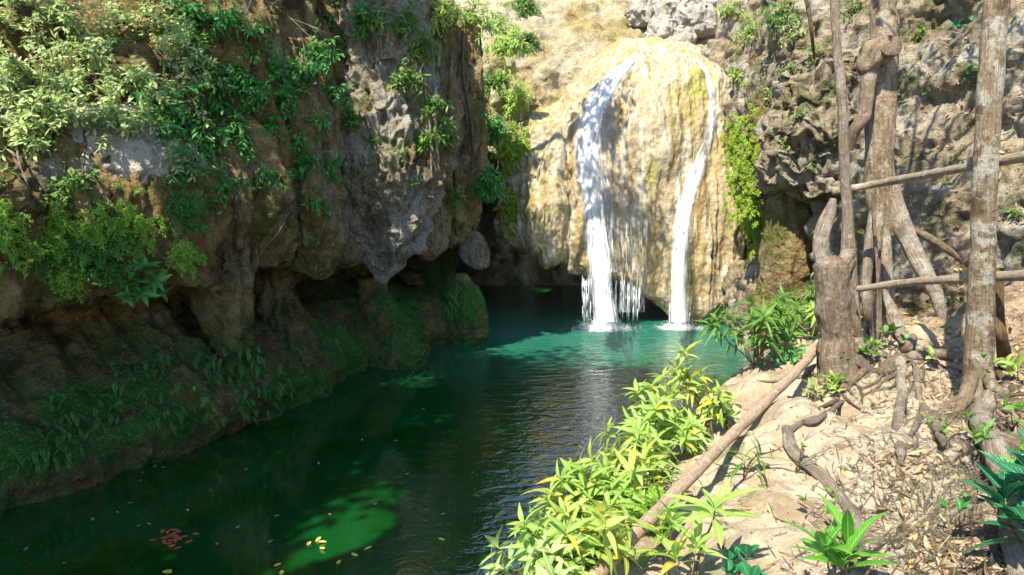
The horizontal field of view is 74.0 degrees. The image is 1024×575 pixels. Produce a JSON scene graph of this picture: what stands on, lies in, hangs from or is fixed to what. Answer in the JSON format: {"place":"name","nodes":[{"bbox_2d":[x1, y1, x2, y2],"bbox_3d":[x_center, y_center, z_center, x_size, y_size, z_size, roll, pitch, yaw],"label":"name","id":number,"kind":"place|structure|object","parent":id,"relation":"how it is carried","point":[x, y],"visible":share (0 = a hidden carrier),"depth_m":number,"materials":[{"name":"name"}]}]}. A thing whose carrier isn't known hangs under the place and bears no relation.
{"place":"outdoors","nodes":[
{"label":"outdoors","id":0,"kind":"place"},
{"bbox_2d":[0,0,481,516],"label":"cliff terrain","id":1,"kind":"structure","parent":0,"point":[46,338],"depth_m":10.94,"materials":[{"name":"stone"}]},
{"bbox_2d":[0,0,45,56],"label":"shrub","id":2,"kind":"object","parent":1,"relation":"on","point":[7,3],"visible":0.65,"depth_m":10.24,"materials":[{"name":"green plant"}]},
{"bbox_2d":[0,181,56,278],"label":"hanging fern","id":3,"kind":"object","parent":1,"relation":"attached to","point":[7,236],"visible":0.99,"depth_m":8.61,"materials":[{"name":"green plant"}]},
{"bbox_2d":[0,118,67,201],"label":"boulder","id":4,"kind":"object","parent":1,"relation":"on","point":[40,170],"visible":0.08,"depth_m":9.16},
{"bbox_2d":[0,85,78,165],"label":"shrub","id":5,"kind":"object","parent":1,"relation":"on","point":[25,137],"visible":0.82,"depth_m":9.06,"materials":[{"name":"green plant"}]},
{"bbox_2d":[0,69,88,155],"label":"shrub","id":6,"kind":"object","parent":1,"relation":"on","point":[63,121],"visible":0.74,"depth_m":9.22,"materials":[{"name":"green plant"}]},
{"bbox_2d":[0,36,102,116],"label":"shrub","id":7,"kind":"object","parent":1,"relation":"on","point":[10,82],"visible":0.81,"depth_m":9.62,"materials":[{"name":"green plant"}]},
{"bbox_2d":[16,429,94,473],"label":"fern","id":8,"kind":"object","parent":1,"relation":"attached to","point":[44,458],"visible":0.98,"depth_m":9.19,"materials":[{"name":"green plant"}]},
{"bbox_2d":[0,399,114,469],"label":"fern","id":9,"kind":"object","parent":1,"relation":"attached to","point":[63,432],"visible":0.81,"depth_m":9.44,"materials":[{"name":"green plant"}]},
{"bbox_2d":[18,0,114,50],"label":"shrub","id":10,"kind":"object","parent":1,"relation":"on","point":[55,6],"visible":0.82,"depth_m":10.43,"materials":[{"name":"green plant"}]},
{"bbox_2d":[37,135,99,216],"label":"shrub","id":11,"kind":"object","parent":1,"relation":"on","point":[70,181],"visible":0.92,"depth_m":9.13,"materials":[{"name":"green plant"}]},
{"bbox_2d":[23,28,115,111],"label":"shrub","id":12,"kind":"object","parent":1,"relation":"on","point":[80,73],"visible":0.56,"depth_m":10.01,"materials":[{"name":"green plant"}]},
{"bbox_2d":[41,254,101,303],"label":"hanging fern","id":13,"kind":"object","parent":1,"relation":"attached to","point":[62,280],"visible":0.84,"depth_m":9.35,"materials":[{"name":"green plant"}]},
{"bbox_2d":[25,196,144,277],"bbox_3d":[-5.896,-0.699,9.399,1.484,1.163,0.657,-7,12,-34],"label":"hanging fern","id":14,"kind":"object","parent":1,"relation":"attached to","point":[69,226],"visible":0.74,"depth_m":9.23,"materials":[{"name":"green plant"}]},
{"bbox_2d":[35,211,140,300],"bbox_3d":[-5.942,-0.426,9.429,1.336,1.295,0.753,-5,11,-27],"label":"hanging fern","id":15,"kind":"object","parent":1,"relation":"attached to","point":[83,261],"visible":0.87,"depth_m":9.36,"materials":[{"name":"green plant"}]},
{"bbox_2d":[49,0,138,70],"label":"shrub","id":16,"kind":"object","parent":1,"relation":"on","point":[103,31],"visible":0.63,"depth_m":10.70,"materials":[{"name":"green plant"}]},
{"bbox_2d":[51,69,169,153],"bbox_3d":[-5.751,-2.522,9.836,1.396,1.212,1.233,-4,11,-22],"label":"shrub","id":17,"kind":"object","parent":1,"relation":"on","point":[111,111],"visible":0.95,"depth_m":9.66,"materials":[{"name":"green plant"}]},
{"bbox_2d":[27,357,199,425],"bbox_3d":[-5.955,1.622,10.336,0.430,0.984,3.104,6,11,29],"label":"fern","id":18,"kind":"object","parent":1,"relation":"attached to","point":[90,394],"visible":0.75,"depth_m":9.93,"materials":[{"name":"green plant"}]},
{"bbox_2d":[74,183,166,271],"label":"hanging fern","id":19,"kind":"object","parent":1,"relation":"attached to","point":[119,221],"visible":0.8,"depth_m":9.59,"materials":[{"name":"green plant"}]},
{"bbox_2d":[48,99,205,185],"bbox_3d":[-5.962,-2.001,10.323,2.532,1.671,1.668,-6,11,-29],"label":"boulder","id":20,"kind":"object","parent":1,"relation":"on","point":[142,155],"visible":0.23,"depth_m":9.80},
{"bbox_2d":[132,84,204,152],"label":"creeper","id":21,"kind":"object","parent":20,"relation":"attached to","point":[175,130],"visible":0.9,"depth_m":10.34,"materials":[{"name":"green plant"}]},
{"bbox_2d":[84,37,182,110],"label":"shrub","id":22,"kind":"object","parent":1,"relation":"on","point":[135,76],"visible":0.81,"depth_m":10.41,"materials":[{"name":"green plant"}]},
{"bbox_2d":[115,256,172,307],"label":"broadleaf plant","id":23,"kind":"object","parent":1,"relation":"attached to","point":[160,277],"visible":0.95,"depth_m":9.84,"materials":[{"name":"green plant"}]},
{"bbox_2d":[104,0,199,52],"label":"shrub","id":24,"kind":"object","parent":1,"relation":"on","point":[121,18],"visible":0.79,"depth_m":11.13,"materials":[{"name":"green plant"}]},
{"bbox_2d":[59,379,244,461],"bbox_3d":[-5.349,1.943,10.293,2.493,1.313,0.344,-6,12,-31],"label":"fern","id":25,"kind":"object","parent":1,"relation":"attached to","point":[111,417],"visible":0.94,"depth_m":10.23,"materials":[{"name":"green plant"}]},
{"bbox_2d":[142,63,215,130],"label":"shrub","id":26,"kind":"object","parent":1,"relation":"on","point":[169,88],"visible":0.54,"depth_m":10.84,"materials":[{"name":"green plant"}]},
{"bbox_2d":[160,235,207,282],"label":"hanging fern","id":27,"kind":"object","parent":1,"relation":"attached to","point":[185,254],"visible":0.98,"depth_m":10.01,"materials":[{"name":"green plant"}]},
{"bbox_2d":[159,175,210,240],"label":"hanging fern","id":28,"kind":"object","parent":1,"relation":"attached to","point":[194,204],"visible":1,"depth_m":9.99,"materials":[{"name":"green plant"}]},
{"bbox_2d":[161,131,217,189],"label":"creeper","id":29,"kind":"object","parent":1,"relation":"attached to","point":[186,150],"visible":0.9,"depth_m":10.24,"materials":[{"name":"green plant"}]},
{"bbox_2d":[148,10,233,99],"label":"shrub","id":30,"kind":"object","parent":1,"relation":"on","point":[184,39],"visible":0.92,"depth_m":10.94,"materials":[{"name":"green plant"}]},
{"bbox_2d":[182,116,232,165],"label":"creeper","id":31,"kind":"object","parent":1,"relation":"attached to","point":[222,133],"visible":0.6,"depth_m":11.02,"materials":[{"name":"green plant"}]},
{"bbox_2d":[178,0,246,55],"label":"creeper","id":32,"kind":"object","parent":1,"relation":"attached to","point":[222,21],"visible":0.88,"depth_m":11.34,"materials":[{"name":"green plant"}]},
{"bbox_2d":[180,59,255,101],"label":"creeper","id":33,"kind":"object","parent":1,"relation":"attached to","point":[235,79],"visible":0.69,"depth_m":11.49,"materials":[{"name":"green plant"}]},
{"bbox_2d":[189,235,254,362],"bbox_3d":[-5.163,-0.111,11.842,1.401,2.996,1.336,0,10,0],"label":"rock column","id":34,"kind":"object","parent":1,"relation":"attached to","point":[222,310],"visible":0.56,"depth_m":11.49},
{"bbox_2d":[202,161,255,214],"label":"creeper","id":35,"kind":"object","parent":1,"relation":"attached to","point":[225,186],"visible":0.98,"depth_m":10.50,"materials":[{"name":"green plant"}]},
{"bbox_2d":[119,326,342,396],"bbox_3d":[-4.803,1.370,11.357,3.973,1.225,0.408,-5,11,-25],"label":"fern","id":36,"kind":"object","parent":1,"relation":"attached to","point":[207,367],"visible":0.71,"depth_m":11.36,"materials":[{"name":"green plant"}]},
{"bbox_2d":[214,106,256,163],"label":"creeper","id":37,"kind":"object","parent":1,"relation":"attached to","point":[241,134],"visible":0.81,"depth_m":11.35,"materials":[{"name":"green plant"}]},
{"bbox_2d":[199,85,272,141],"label":"creeper","id":38,"kind":"object","parent":1,"relation":"attached to","point":[225,108],"visible":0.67,"depth_m":11.35,"materials":[{"name":"green plant"}]},
{"bbox_2d":[219,68,280,118],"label":"creeper","id":39,"kind":"object","parent":1,"relation":"attached to","point":[258,91],"visible":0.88,"depth_m":11.61,"materials":[{"name":"green plant"}]},
{"bbox_2d":[222,11,282,65],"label":"creeper","id":40,"kind":"object","parent":1,"relation":"attached to","point":[255,32],"visible":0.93,"depth_m":11.63,"materials":[{"name":"green plant"}]},
{"bbox_2d":[200,375,307,426],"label":"fern","id":41,"kind":"object","parent":1,"relation":"attached to","point":[250,402],"visible":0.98,"depth_m":11.67,"materials":[{"name":"green plant"}]},
{"bbox_2d":[254,267,336,399],"bbox_3d":[-4.493,0.844,13.858,2.007,3.262,1.166,8,13,38],"label":"rock column","id":42,"kind":"object","parent":1,"relation":"attached to","point":[280,310],"visible":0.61,"depth_m":13.51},
{"bbox_2d":[277,35,347,279],"bbox_3d":[-4.220,-2.516,13.443,2.005,4.668,2.098,0,10,0],"label":"hanging rock","id":43,"kind":"object","parent":1,"relation":"attached to","point":[312,104],"visible":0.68,"depth_m":12.88,"materials":[{"name":"stone"}]},
{"bbox_2d":[336,0,456,282],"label":"hanging rock","id":44,"kind":"object","parent":1,"relation":"attached to","point":[394,210],"visible":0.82,"depth_m":14.13,"materials":[{"name":"stone"}]},
{"bbox_2d":[344,0,401,48],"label":"trailing plant","id":45,"kind":"object","parent":44,"relation":"attached to","point":[363,27],"visible":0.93,"depth_m":13.72,"materials":[{"name":"green plant"}]},
{"bbox_2d":[386,0,438,40],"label":"trailing plant","id":46,"kind":"object","parent":44,"relation":"attached to","point":[407,21],"visible":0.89,"depth_m":13.97,"materials":[{"name":"green plant"}]},
{"bbox_2d":[416,0,464,260],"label":"hanging rock","id":47,"kind":"object","parent":1,"relation":"attached to","point":[437,244],"visible":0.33,"depth_m":15.95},
{"bbox_2d":[427,0,474,46],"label":"trailing plant","id":48,"kind":"object","parent":47,"relation":"attached to","point":[447,10],"visible":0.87,"depth_m":15.15,"materials":[{"name":"green plant"}]},
{"bbox_2d":[451,7,489,231],"bbox_3d":[-1.376,-4.144,17.361,1.375,5.667,1.999,-7,12,-34],"label":"hanging rock","id":49,"kind":"object","parent":1,"relation":"attached to","point":[466,214],"visible":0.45,"depth_m":16.69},
{"bbox_2d":[471,161,508,203],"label":"bush","id":50,"kind":"object","parent":49,"relation":"attached to","point":[484,183],"visible":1,"depth_m":16.93,"materials":[{"name":"green plant"}]},
{"bbox_2d":[458,230,489,269],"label":"boulder","id":51,"kind":"object","parent":1,"relation":"on","point":[473,251],"visible":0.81,"depth_m":17.71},
{"bbox_2d":[0,285,755,574],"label":"water","id":52,"kind":"structure","parent":0,"point":[528,392],"depth_m":10.39,"materials":[{"name":"liquid"}]},
{"bbox_2d":[356,277,430,369],"bbox_3d":[-2.839,1.095,15.906,1.790,2.572,1.614,0,10,0],"label":"boulder","id":53,"kind":"object","parent":52,"relation":"in","point":[395,342],"visible":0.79,"depth_m":15.57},
{"bbox_2d":[441,272,488,345],"bbox_3d":[-1.337,0.738,17.965,1.478,2.206,1.498,0,10,0],"label":"boulder","id":54,"kind":"object","parent":52,"relation":"in","point":[469,330],"visible":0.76,"depth_m":17.51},
{"bbox_2d":[450,0,730,284],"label":"back slope terrain","id":55,"kind":"structure","parent":0,"point":[575,36],"depth_m":24.06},
{"bbox_2d":[482,19,533,80],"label":"bush","id":56,"kind":"object","parent":55,"relation":"on","point":[504,45],"visible":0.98,"depth_m":19.94,"materials":[{"name":"green plant"}]},
{"bbox_2d":[502,80,537,122],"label":"bush","id":57,"kind":"object","parent":55,"relation":"on","point":[516,97],"visible":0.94,"depth_m":21.66,"materials":[{"name":"green plant"}]},
{"bbox_2d":[493,36,751,323],"bbox_3d":[3.389,-3.913,22.384,7.947,9.034,7.522,0,10,0],"label":"travertine rock","id":58,"kind":"object","parent":55,"relation":"on","point":[671,71],"visible":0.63,"depth_m":19.33,"materials":[{"name":"stone"}]},
{"bbox_2d":[490,121,530,183],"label":"bush","id":59,"kind":"object","parent":58,"relation":"attached to","point":[508,154],"visible":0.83,"depth_m":19.68,"materials":[{"name":"green plant"}]},
{"bbox_2d":[566,57,640,331],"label":"waterfall","id":60,"kind":"structure","parent":58,"relation":"on","point":[593,125],"depth_m":19.14,"materials":[{"name":"white liquid"}]},
{"bbox_2d":[654,59,715,330],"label":"waterfall","id":61,"kind":"structure","parent":58,"relation":"on","point":[678,276],"depth_m":19.06,"materials":[{"name":"white liquid"}]},
{"bbox_2d":[624,0,654,28],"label":"boulder","id":62,"kind":"object","parent":55,"relation":"on","point":[639,13],"visible":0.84,"depth_m":23.35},
{"bbox_2d":[644,14,678,38],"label":"boulder","id":63,"kind":"object","parent":55,"relation":"on","point":[662,25],"visible":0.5,"depth_m":22.27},
{"bbox_2d":[671,0,719,38],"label":"boulder","id":64,"kind":"object","parent":55,"relation":"on","point":[699,17],"visible":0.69,"depth_m":23.19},
{"bbox_2d":[608,281,1023,574],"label":"bank terrain","id":65,"kind":"structure","parent":0,"point":[763,426],"depth_m":5.21,"materials":[{"name":"soil"}]},
{"bbox_2d":[478,523,588,574],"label":"bank bush","id":66,"kind":"object","parent":65,"relation":"on","point":[545,564],"visible":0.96,"depth_m":3.62,"materials":[{"name":"green plant"}]},
{"bbox_2d":[524,473,601,538],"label":"bank bush","id":67,"kind":"object","parent":65,"relation":"on","point":[566,508],"visible":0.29,"depth_m":4.88,"materials":[{"name":"green plant"}]},
{"bbox_2d":[501,502,632,574],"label":"bank bush","id":68,"kind":"object","parent":65,"relation":"on","point":[582,541],"visible":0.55,"depth_m":3.73,"materials":[{"name":"green plant"}]},
{"bbox_2d":[535,455,642,528],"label":"bank bush","id":69,"kind":"object","parent":65,"relation":"on","point":[566,486],"visible":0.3,"depth_m":4.93,"materials":[{"name":"green plant"}]},
{"bbox_2d":[529,498,653,574],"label":"bank bush","id":70,"kind":"object","parent":65,"relation":"on","point":[614,524],"visible":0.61,"depth_m":3.86,"materials":[{"name":"green plant"}]},
{"bbox_2d":[561,449,654,534],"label":"bank bush","id":71,"kind":"object","parent":65,"relation":"on","point":[615,485],"visible":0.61,"depth_m":4.88,"materials":[{"name":"green plant"}]},
{"bbox_2d":[575,429,681,489],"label":"bank bush","id":72,"kind":"object","parent":65,"relation":"on","point":[621,463],"visible":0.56,"depth_m":5.33,"materials":[{"name":"green plant"}]},
{"bbox_2d":[613,482,681,542],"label":"bank fern","id":73,"kind":"object","parent":65,"relation":"on","point":[651,501],"visible":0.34,"depth_m":4.69,"materials":[{"name":"green plant"}]},
{"bbox_2d":[613,377,691,488],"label":"bank bush","id":74,"kind":"object","parent":65,"relation":"on","point":[636,430],"visible":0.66,"depth_m":5.79,"materials":[{"name":"green plant"}]},
{"bbox_2d":[595,372,715,456],"bbox_3d":[1.338,1.261,6.173,1.101,1.018,0.938,-7,12,-34],"label":"bank bush","id":75,"kind":"object","parent":65,"relation":"on","point":[693,427],"visible":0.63,"depth_m":6.06,"materials":[{"name":"green plant"}]},
{"bbox_2d":[623,451,694,495],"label":"bank bush","id":76,"kind":"object","parent":65,"relation":"on","point":[646,471],"visible":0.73,"depth_m":4.97,"materials":[{"name":"green plant"}]},
{"bbox_2d":[635,493,692,574],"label":"seedling","id":77,"kind":"object","parent":65,"relation":"on","point":[674,516],"visible":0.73,"depth_m":4.04,"materials":[{"name":"green plant"}]},
{"bbox_2d":[650,519,729,574],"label":"seedling","id":78,"kind":"object","parent":65,"relation":"on","point":[698,540],"visible":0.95,"depth_m":3.84,"materials":[{"name":"green plant"}]},
{"bbox_2d":[644,339,743,440],"bbox_3d":[1.774,0.953,6.646,0.833,0.998,1.002,0,10,0],"label":"bank bush","id":79,"kind":"object","parent":65,"relation":"on","point":[679,378],"visible":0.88,"depth_m":6.41,"materials":[{"name":"green plant"}]},
{"bbox_2d":[587,343,816,574],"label":"long pole","id":80,"kind":"object","parent":65,"relation":"on","point":[686,481],"visible":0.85,"depth_m":5.14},
{"bbox_2d":[663,478,763,574],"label":"seedling","id":81,"kind":"object","parent":65,"relation":"on","point":[702,509],"visible":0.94,"depth_m":3.88,"materials":[{"name":"green plant"}]},
{"bbox_2d":[689,387,741,429],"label":"bank bush","id":82,"kind":"object","parent":65,"relation":"on","point":[720,416],"visible":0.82,"depth_m":6.37,"materials":[{"name":"green plant"}]},
{"bbox_2d":[721,544,766,574],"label":"seedling","id":83,"kind":"object","parent":65,"relation":"on","point":[741,551],"visible":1,"depth_m":3.86,"materials":[{"name":"green plant"}]},
{"bbox_2d":[694,287,802,368],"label":"long leaved bush","id":84,"kind":"object","parent":65,"relation":"on","point":[759,317],"visible":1,"depth_m":8.73,"materials":[{"name":"green plant"}]},
{"bbox_2d":[756,303,812,349],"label":"long leaved bush","id":85,"kind":"object","parent":65,"relation":"on","point":[791,338],"visible":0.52,"depth_m":9.20,"materials":[{"name":"green plant"}]},
{"bbox_2d":[765,277,816,331],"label":"long leaved bush","id":86,"kind":"object","parent":65,"relation":"on","point":[806,299],"visible":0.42,"depth_m":11.02,"materials":[{"name":"green plant"}]},
{"bbox_2d":[757,198,873,414],"bbox_3d":[3.295,0.119,7.479,1.083,2.202,3.357,0,10,0],"label":"tree stump","id":87,"kind":"object","parent":65,"relation":"on","point":[832,312],"visible":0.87,"depth_m":7.24,"materials":[{"name":"wood"}]},
{"bbox_2d":[781,425,864,550],"bbox_3d":[2.201,1.413,4.670,0.297,0.300,1.798,1,10,7],"label":"root","id":88,"kind":"object","parent":65,"relation":"on","point":[820,474],"visible":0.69,"depth_m":4.96,"materials":[{"name":"brown plant"}]},
{"bbox_2d":[772,492,899,574],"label":"foreground plant","id":89,"kind":"object","parent":65,"relation":"on","point":[826,547],"visible":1,"depth_m":3.39,"materials":[{"name":"green plant"}]},
{"bbox_2d":[830,0,864,353],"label":"slender tree","id":90,"kind":"object","parent":65,"relation":"on","point":[848,255],"visible":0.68,"depth_m":7.56,"materials":[{"name":"brown plant"}]},
{"bbox_2d":[674,365,1023,574],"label":"twig litter","id":91,"kind":"object","parent":65,"relation":"on","point":[972,500],"visible":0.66,"depth_m":4.49,"materials":[{"name":"wood"}]},
{"bbox_2d":[694,304,1023,574],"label":"dead leaves","id":92,"kind":"object","parent":65,"relation":"on","point":[943,557],"visible":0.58,"depth_m":4.66,"materials":[{"name":"brown plant"}]},
{"bbox_2d":[702,316,1023,574],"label":"pebbles","id":93,"kind":"object","parent":65,"relation":"on","point":[786,566],"visible":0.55,"depth_m":4.56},
{"bbox_2d":[891,356,907,465],"bbox_3d":[3.465,1.101,6.042,0.148,0.325,2.887,5,11,28],"label":"root","id":94,"kind":"object","parent":65,"relation":"on","point":[901,400],"visible":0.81,"depth_m":6.48,"materials":[{"name":"brown plant"}]},
{"bbox_2d":[849,0,961,415],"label":"fig tree","id":95,"kind":"object","parent":65,"relation":"on","point":[877,67],"visible":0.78,"depth_m":8.18,"materials":[{"name":"brown plant"}]},
{"bbox_2d":[876,349,962,375],"bbox_3d":[4.245,0.767,7.147,0.823,0.298,0.420,2,10,13],"label":"root","id":96,"kind":"object","parent":65,"relation":"on","point":[940,354],"visible":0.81,"depth_m":7.11,"materials":[{"name":"brown plant"}]},
{"bbox_2d":[947,0,1023,440],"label":"lichen tree","id":97,"kind":"object","parent":65,"relation":"on","point":[980,335],"visible":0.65,"depth_m":5.40,"materials":[{"name":"brown plant"}]},
{"bbox_2d":[831,151,1023,194],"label":"wooden rail","id":98,"kind":"object","parent":97,"relation":"attached to","point":[1012,158],"visible":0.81,"depth_m":6.50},
{"bbox_2d":[856,269,1023,291],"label":"wooden rail","id":99,"kind":"object","parent":97,"relation":"attached to","point":[1013,275],"visible":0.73,"depth_m":6.37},
{"bbox_2d":[955,428,1023,553],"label":"foreground plant","id":100,"kind":"object","parent":65,"relation":"on","point":[1006,484],"visible":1,"depth_m":3.18,"materials":[{"name":"green plant"}]},
{"bbox_2d":[969,389,1019,481],"bbox_3d":[3.333,1.013,4.697,0.253,0.279,1.789,6,11,29],"label":"root","id":101,"kind":"object","parent":65,"relation":"on","point":[984,403],"visible":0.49,"depth_m":4.54,"materials":[{"name":"brown plant"}]},
{"bbox_2d":[995,268,1011,371],"bbox_3d":[4.410,0.337,6.066,0.606,1.064,0.164,-8,13,-40],"label":"dead sapling","id":102,"kind":"object","parent":65,"relation":"on","point":[1003,347],"visible":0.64,"depth_m":5.89,"materials":[{"name":"wood"}]},
{"bbox_2d":[997,496,1023,574],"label":"root","id":103,"kind":"object","parent":65,"relation":"on","point":[1013,553],"visible":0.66,"depth_m":3.28,"materials":[{"name":"brown plant"}]},
{"bbox_2d":[704,0,1023,354],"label":"cliff terrain","id":104,"kind":"structure","parent":0,"point":[944,92],"depth_m":12.42,"materials":[{"name":"stone"}]},
{"bbox_2d":[720,81,765,260],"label":"ivy","id":105,"kind":"object","parent":104,"relation":"attached to","point":[747,174],"visible":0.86,"depth_m":15.53,"materials":[{"name":"green leaf"},{"name":"twig bark"}]},
{"bbox_2d":[743,50,772,123],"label":"boulder","id":106,"kind":"object","parent":104,"relation":"on","point":[754,92],"visible":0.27,"depth_m":15.73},
{"bbox_2d":[749,191,813,340],"bbox_3d":[6.195,-0.733,15.453,1.249,3.827,1.370,0,10,0],"label":"hanging rock","id":107,"kind":"object","parent":104,"relation":"attached to","point":[785,261],"visible":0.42,"depth_m":14.94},
{"bbox_2d":[753,49,859,204],"bbox_3d":[6.410,-3.353,14.053,2.509,3.355,2.443,0,10,0],"label":"boulder","id":108,"kind":"object","parent":104,"relation":"on","point":[812,133],"visible":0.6,"depth_m":13.61,"materials":[{"name":"stone"}]},
{"bbox_2d":[820,0,1023,299],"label":"dead leaves","id":109,"kind":"object","parent":104,"relation":"on","point":[969,149],"visible":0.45,"depth_m":11.99,"materials":[{"name":"brown plant"}]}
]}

